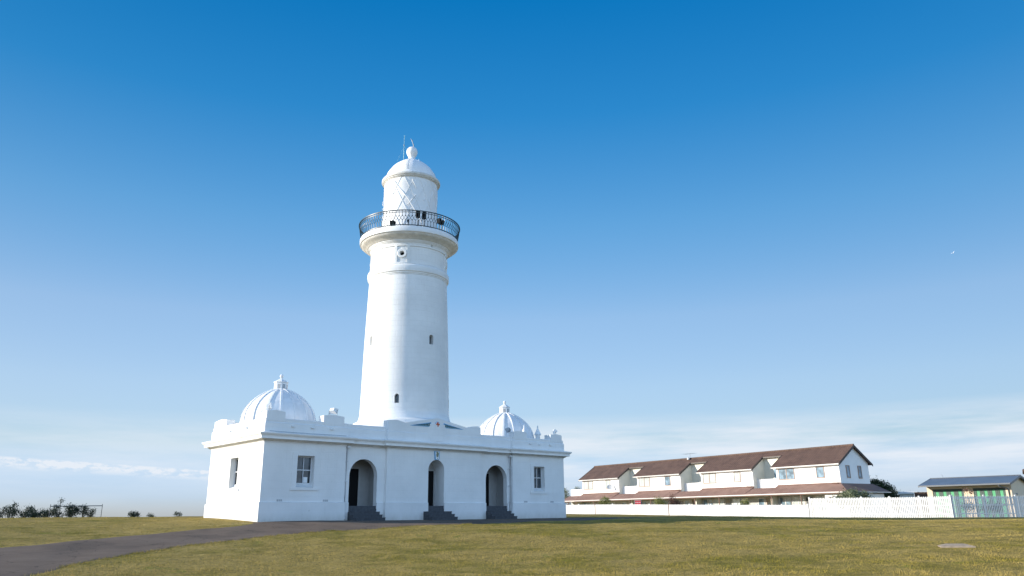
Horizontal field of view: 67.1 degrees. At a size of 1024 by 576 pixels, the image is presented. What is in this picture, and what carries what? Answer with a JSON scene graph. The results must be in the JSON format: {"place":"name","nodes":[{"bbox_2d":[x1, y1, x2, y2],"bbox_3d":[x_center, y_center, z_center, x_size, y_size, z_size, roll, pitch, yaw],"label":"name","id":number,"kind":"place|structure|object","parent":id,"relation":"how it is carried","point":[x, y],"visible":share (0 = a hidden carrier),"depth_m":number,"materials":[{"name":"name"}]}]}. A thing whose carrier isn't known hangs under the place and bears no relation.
{"place":"outdoors","nodes":[
{"label":"outdoors","id":0,"kind":"place"},
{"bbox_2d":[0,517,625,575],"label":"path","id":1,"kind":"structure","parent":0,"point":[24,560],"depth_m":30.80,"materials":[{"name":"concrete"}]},
{"bbox_2d":[0,514,1023,575],"bbox_3d":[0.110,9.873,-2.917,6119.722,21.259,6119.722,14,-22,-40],"label":"ground","id":2,"kind":"structure","parent":0,"point":[486,535],"depth_m":28.41,"materials":[{"name":"green plant"}]},
{"bbox_2d":[0,504,8,517],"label":"coastal shrub","id":3,"kind":"object","parent":2,"relation":"on","point":[2,514],"visible":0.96,"depth_m":54.37,"materials":[{"name":"green plant"}]},
{"bbox_2d":[5,502,22,517],"bbox_3d":[-35.048,15.668,54.305,1.246,1.527,0.932,2,-17,-8],"label":"coastal shrub","id":4,"kind":"object","parent":2,"relation":"on","point":[12,510],"visible":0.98,"depth_m":54.21,"materials":[{"name":"green plant"}]},
{"bbox_2d":[16,505,34,517],"bbox_3d":[-34.920,16.143,55.540,1.145,1.328,0.941,14,-22,-40],"label":"coastal shrub","id":5,"kind":"object","parent":2,"relation":"on","point":[26,509],"visible":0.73,"depth_m":55.49,"materials":[{"name":"green plant"}]},
{"bbox_2d":[25,508,40,517],"bbox_3d":[-33.788,15.990,54.448,1.096,0.926,1.089,-3,-17,8],"label":"coastal shrub","id":6,"kind":"object","parent":2,"relation":"on","point":[33,514],"visible":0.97,"depth_m":54.37,"materials":[{"name":"green plant"}]},
{"bbox_2d":[30,508,49,517],"bbox_3d":[-34.434,16.519,56.264,1.423,1.086,0.976,14,-22,-40],"label":"coastal shrub","id":7,"kind":"object","parent":2,"relation":"on","point":[40,511],"visible":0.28,"depth_m":56.32,"materials":[{"name":"green plant"}]},
{"bbox_2d":[39,508,57,517],"bbox_3d":[-33.152,16.219,55.332,1.273,0.993,0.864,14,-22,-40],"label":"coastal shrub","id":8,"kind":"object","parent":2,"relation":"on","point":[46,513],"visible":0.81,"depth_m":55.23,"materials":[{"name":"green plant"}]},
{"bbox_2d":[51,497,64,516],"bbox_3d":[-32.558,15.808,55.240,1.321,1.707,0.920,37,-40,-64],"label":"coastal shrub","id":9,"kind":"object","parent":2,"relation":"on","point":[55,511],"visible":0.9,"depth_m":55.17,"materials":[{"name":"green plant"}]},
{"bbox_2d":[61,502,82,516],"bbox_3d":[-31.450,16.009,55.251,1.371,1.310,0.965,14,-22,-40],"label":"coastal shrub","id":10,"kind":"object","parent":2,"relation":"on","point":[72,510],"visible":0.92,"depth_m":55.15,"materials":[{"name":"green plant"}]},
{"bbox_2d":[49,504,102,516],"bbox_3d":[-30.620,15.895,54.180,3.284,1.422,0.049,5,-17,-19],"label":"wire frame","id":11,"kind":"object","parent":2,"relation":"on","point":[70,506],"visible":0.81,"depth_m":54.20,"materials":[{"name":"metal"}]},
{"bbox_2d":[79,503,90,516],"bbox_3d":[-30.972,16.242,55.964,0.915,1.280,0.769,3,-17,-11],"label":"coastal shrub","id":12,"kind":"object","parent":2,"relation":"on","point":[85,510],"visible":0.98,"depth_m":55.96,"materials":[{"name":"green plant"}]},
{"bbox_2d":[86,507,96,516],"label":"coastal shrub","id":13,"kind":"object","parent":2,"relation":"on","point":[92,513],"visible":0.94,"depth_m":56.55,"materials":[{"name":"green plant"}]},
{"bbox_2d":[127,511,140,516],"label":"coastal shrub","id":14,"kind":"object","parent":2,"relation":"on","point":[131,514],"visible":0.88,"depth_m":55.47,"materials":[{"name":"green plant"}]},
{"bbox_2d":[30,523,471,575],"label":"grass fringe","id":15,"kind":"object","parent":2,"relation":"on","point":[203,544],"depth_m":28.64,"materials":[{"name":"green plant"}]},
{"bbox_2d":[202,135,571,521],"bbox_3d":[-7.051,1.995,53.715,23.910,28.553,8.483,14,-22,-40],"label":"lighthouse","id":16,"kind":"object","parent":2,"relation":"on","point":[403,447],"visible":1,"depth_m":49.66,"materials":[{"name":"white paint"}]},
{"bbox_2d":[348,467,359,505],"bbox_3d":[-9.570,11.794,45.859,1.160,2.240,0.086,14,-22,-40],"label":"door","id":17,"kind":"structure","parent":16,"relation":"in","point":[354,476],"depth_m":46.00,"materials":[{"name":"black paint"}]},
{"bbox_2d":[428,470,434,505],"bbox_3d":[-5.383,12.620,48.812,1.200,2.240,0.086,14,-22,-40],"label":"door","id":18,"kind":"structure","parent":16,"relation":"in","point":[431,473],"depth_m":49.02,"materials":[{"name":"black paint"}]},
{"bbox_2d":[486,472,489,505],"bbox_3d":[-1.951,13.688,52.557,1.160,2.240,0.086,14,-22,-40],"label":"door","id":19,"kind":"structure","parent":16,"relation":"in","point":[488,473],"depth_m":52.81,"materials":[{"name":"black paint"}]},
{"bbox_2d":[564,488,570,504],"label":"tree","id":20,"kind":"object","parent":2,"relation":"on","point":[566,494],"visible":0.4,"depth_m":120.24,"materials":[{"name":"green plant"}]},
{"bbox_2d":[565,463,632,504],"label":"townhouse","id":21,"kind":"structure","parent":2,"relation":"on","point":[608,481],"depth_m":103.18,"materials":[{"name":"white paint"}]},
{"bbox_2d":[583,481,592,489],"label":"window","id":22,"kind":"structure","parent":21,"relation":"in","point":[588,485],"depth_m":104.98,"materials":[{"name":"white glass"}]},
{"bbox_2d":[605,480,610,488],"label":"window","id":23,"kind":"structure","parent":21,"relation":"in","point":[607,482],"depth_m":102.05,"materials":[{"name":"white glass"}]},
{"bbox_2d":[598,496,612,504],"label":"garden bush","id":24,"kind":"object","parent":2,"relation":"on","point":[604,502],"visible":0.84,"depth_m":90.34,"materials":[{"name":"green plant"}]},
{"bbox_2d":[609,453,694,513],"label":"townhouse","id":25,"kind":"structure","parent":2,"relation":"on","point":[649,480],"depth_m":95.33,"materials":[{"name":"white paint"}]},
{"bbox_2d":[638,477,649,486],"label":"window","id":26,"kind":"structure","parent":25,"relation":"in","point":[643,482],"depth_m":96.62,"materials":[{"name":"white glass"}]},
{"bbox_2d":[664,476,670,485],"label":"window","id":27,"kind":"structure","parent":25,"relation":"in","point":[667,478],"depth_m":93.58,"materials":[{"name":"glass"}]},
{"bbox_2d":[653,496,667,504],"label":"garden bush","id":28,"kind":"object","parent":2,"relation":"on","point":[659,502],"visible":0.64,"depth_m":82.70,"materials":[{"name":"green plant"}]},
{"bbox_2d":[669,492,684,504],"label":"garden bush","id":29,"kind":"object","parent":2,"relation":"on","point":[674,501],"visible":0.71,"depth_m":83.53,"materials":[{"name":"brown plant"}]},
{"bbox_2d":[566,503,809,516],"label":"picket fence","id":30,"kind":"object","parent":2,"relation":"on","point":[691,510],"visible":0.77,"depth_m":78.34,"materials":[{"name":"white paint"},{"name":"white painted timber"}]},
{"bbox_2d":[670,451,766,515],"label":"townhouse","id":31,"kind":"structure","parent":2,"relation":"on","point":[729,479],"depth_m":87.09,"materials":[{"name":"white paint"}]},
{"bbox_2d":[703,499,712,511],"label":"window","id":32,"kind":"structure","parent":31,"relation":"in","point":[705,501],"depth_m":88.19,"materials":[{"name":"grey glass"}]},
{"bbox_2d":[702,473,715,483],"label":"window","id":33,"kind":"structure","parent":31,"relation":"in","point":[709,478],"depth_m":88.51,"materials":[{"name":"white glass"}]},
{"bbox_2d":[713,499,723,512],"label":"window","id":34,"kind":"structure","parent":31,"relation":"in","point":[716,501],"depth_m":87.00,"materials":[{"name":"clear glass"}]},
{"bbox_2d":[725,499,731,510],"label":"door","id":35,"kind":"structure","parent":31,"relation":"in","point":[727,502],"depth_m":85.87,"materials":[{"name":"brown glass"}]},
{"bbox_2d":[733,472,740,481],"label":"window","id":36,"kind":"structure","parent":31,"relation":"in","point":[737,476],"depth_m":85.47,"materials":[{"name":"white glass"}]},
{"bbox_2d":[732,498,748,506],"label":"window","id":37,"kind":"structure","parent":31,"relation":"in","point":[736,501],"depth_m":84.89,"materials":[{"name":"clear glass"}]},
{"bbox_2d":[740,498,749,510],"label":"garden bush","id":38,"kind":"object","parent":2,"relation":"on","point":[743,502],"visible":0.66,"depth_m":78.15,"materials":[{"name":"green plant"}]},
{"bbox_2d":[743,444,890,516],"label":"townhouse","id":39,"kind":"structure","parent":2,"relation":"on","point":[798,476],"depth_m":78.41,"materials":[{"name":"white paint"}]},
{"bbox_2d":[758,498,764,511],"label":"window","id":40,"kind":"structure","parent":39,"relation":"in","point":[761,501],"depth_m":82.44,"materials":[{"name":"glass"}]},
{"bbox_2d":[766,498,770,512],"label":"window","id":41,"kind":"structure","parent":39,"relation":"in","point":[768,500],"depth_m":81.74,"materials":[{"name":"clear glass"}]},
{"bbox_2d":[779,497,791,515],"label":"window","id":42,"kind":"structure","parent":39,"relation":"in","point":[783,500],"depth_m":80.08,"materials":[{"name":"glass"}]},
{"bbox_2d":[778,468,794,479],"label":"window","id":43,"kind":"structure","parent":39,"relation":"in","point":[784,474],"depth_m":80.48,"materials":[{"name":"glass"}]},
{"bbox_2d":[792,496,804,515],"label":"window","id":44,"kind":"structure","parent":39,"relation":"in","point":[796,500],"depth_m":78.97,"materials":[{"name":"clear glass"}]},
{"bbox_2d":[806,497,814,516],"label":"door","id":45,"kind":"structure","parent":39,"relation":"in","point":[807,502],"depth_m":77.84,"materials":[{"name":"white"}]},
{"bbox_2d":[815,466,824,477],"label":"window","id":46,"kind":"structure","parent":39,"relation":"in","point":[820,473],"depth_m":77.44,"materials":[{"name":"glass"}]},
{"bbox_2d":[815,496,825,509],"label":"window","id":47,"kind":"structure","parent":39,"relation":"in","point":[818,497],"depth_m":76.92,"materials":[{"name":"white"}]},
{"bbox_2d":[845,465,850,477],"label":"window","id":48,"kind":"structure","parent":39,"relation":"in","point":[847,466],"depth_m":76.64,"materials":[{"name":"glass"}]},
{"bbox_2d":[857,466,862,478],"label":"window","id":49,"kind":"structure","parent":39,"relation":"in","point":[858,467],"depth_m":77.78,"materials":[{"name":"glass"}]},
{"bbox_2d":[831,487,874,511],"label":"garden bush","id":50,"kind":"object","parent":2,"relation":"on","point":[850,493],"visible":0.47,"depth_m":68.36,"materials":[{"name":"green plant"}]},
{"bbox_2d":[808,495,953,517],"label":"picket fence","id":51,"kind":"object","parent":2,"relation":"on","point":[890,509],"visible":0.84,"depth_m":65.05,"materials":[{"name":"white paint"}]},
{"bbox_2d":[869,475,898,506],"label":"tree","id":52,"kind":"object","parent":2,"relation":"on","point":[879,483],"visible":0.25,"depth_m":83.77,"materials":[{"name":"green plant"}]},
{"bbox_2d":[893,490,908,512],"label":"tree","id":53,"kind":"object","parent":2,"relation":"on","point":[898,500],"visible":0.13,"depth_m":87.39,"materials":[{"name":"green plant"}]},
{"bbox_2d":[898,491,929,516],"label":"car","id":54,"kind":"object","parent":2,"relation":"on","point":[912,493],"visible":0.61,"depth_m":86.36,"materials":[{"name":"white paint"}]},
{"bbox_2d":[937,544,975,547],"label":"concrete slab","id":55,"kind":"structure","parent":2,"relation":"on","point":[955,546],"depth_m":26.84,"materials":[{"name":"grey concrete"}]},
{"bbox_2d":[962,487,973,516],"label":"garden bush","id":56,"kind":"object","parent":2,"relation":"on","point":[966,490],"visible":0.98,"depth_m":68.41,"materials":[{"name":"brown plant"}]},
{"bbox_2d":[960,502,978,514],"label":"garden bush","id":57,"kind":"object","parent":2,"relation":"on","point":[968,507],"visible":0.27,"depth_m":66.81,"materials":[{"name":"green plant"}]},
{"bbox_2d":[918,474,1023,516],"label":"pavilion","id":58,"kind":"structure","parent":2,"relation":"on","point":[1001,485],"depth_m":71.36,"materials":[{"name":"metal"}]},
{"bbox_2d":[933,490,944,516],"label":"glazed door","id":59,"kind":"structure","parent":58,"relation":"in","point":[937,493],"depth_m":73.50,"materials":[{"name":"green glass"}]},
{"bbox_2d":[941,490,951,516],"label":"glazed door","id":60,"kind":"structure","parent":58,"relation":"in","point":[943,492],"depth_m":73.06,"materials":[{"name":"green glass"}]},
{"bbox_2d":[948,490,959,516],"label":"glazed door","id":61,"kind":"structure","parent":58,"relation":"in","point":[951,492],"depth_m":72.54,"materials":[{"name":"green glass"}]},
{"bbox_2d":[956,489,966,516],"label":"glazed door","id":62,"kind":"structure","parent":58,"relation":"in","point":[959,492],"depth_m":72.15,"materials":[{"name":"green glass"}]},
{"bbox_2d":[974,489,985,516],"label":"glazed door","id":63,"kind":"structure","parent":58,"relation":"in","point":[978,492],"depth_m":71.05,"materials":[{"name":"green glass"}]},
{"bbox_2d":[982,489,992,516],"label":"glazed door","id":64,"kind":"structure","parent":58,"relation":"in","point":[985,492],"depth_m":70.63,"materials":[{"name":"green glass"}]},
{"bbox_2d":[989,488,1001,516],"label":"glazed door","id":65,"kind":"structure","parent":58,"relation":"in","point":[993,492],"depth_m":70.17,"materials":[{"name":"green glass"}]},
{"bbox_2d":[997,488,1008,516],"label":"glazed door","id":66,"kind":"structure","parent":58,"relation":"in","point":[1001,491],"depth_m":69.66,"materials":[{"name":"green glass"}]},
{"bbox_2d":[951,495,1023,517],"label":"picket fence","id":67,"kind":"object","parent":2,"relation":"on","point":[1016,504],"visible":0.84,"depth_m":61.54,"materials":[{"name":"white paint"}]},
{"bbox_2d":[979,500,1001,516],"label":"garden bush","id":68,"kind":"object","parent":2,"relation":"on","point":[991,507],"visible":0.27,"depth_m":65.90,"materials":[{"name":"green plant"}]},
{"bbox_2d":[0,0,1023,517],"label":"sky","id":69,"kind":"structure","parent":0,"point":[702,228],"materials":[{"name":"blue"}]}
]}

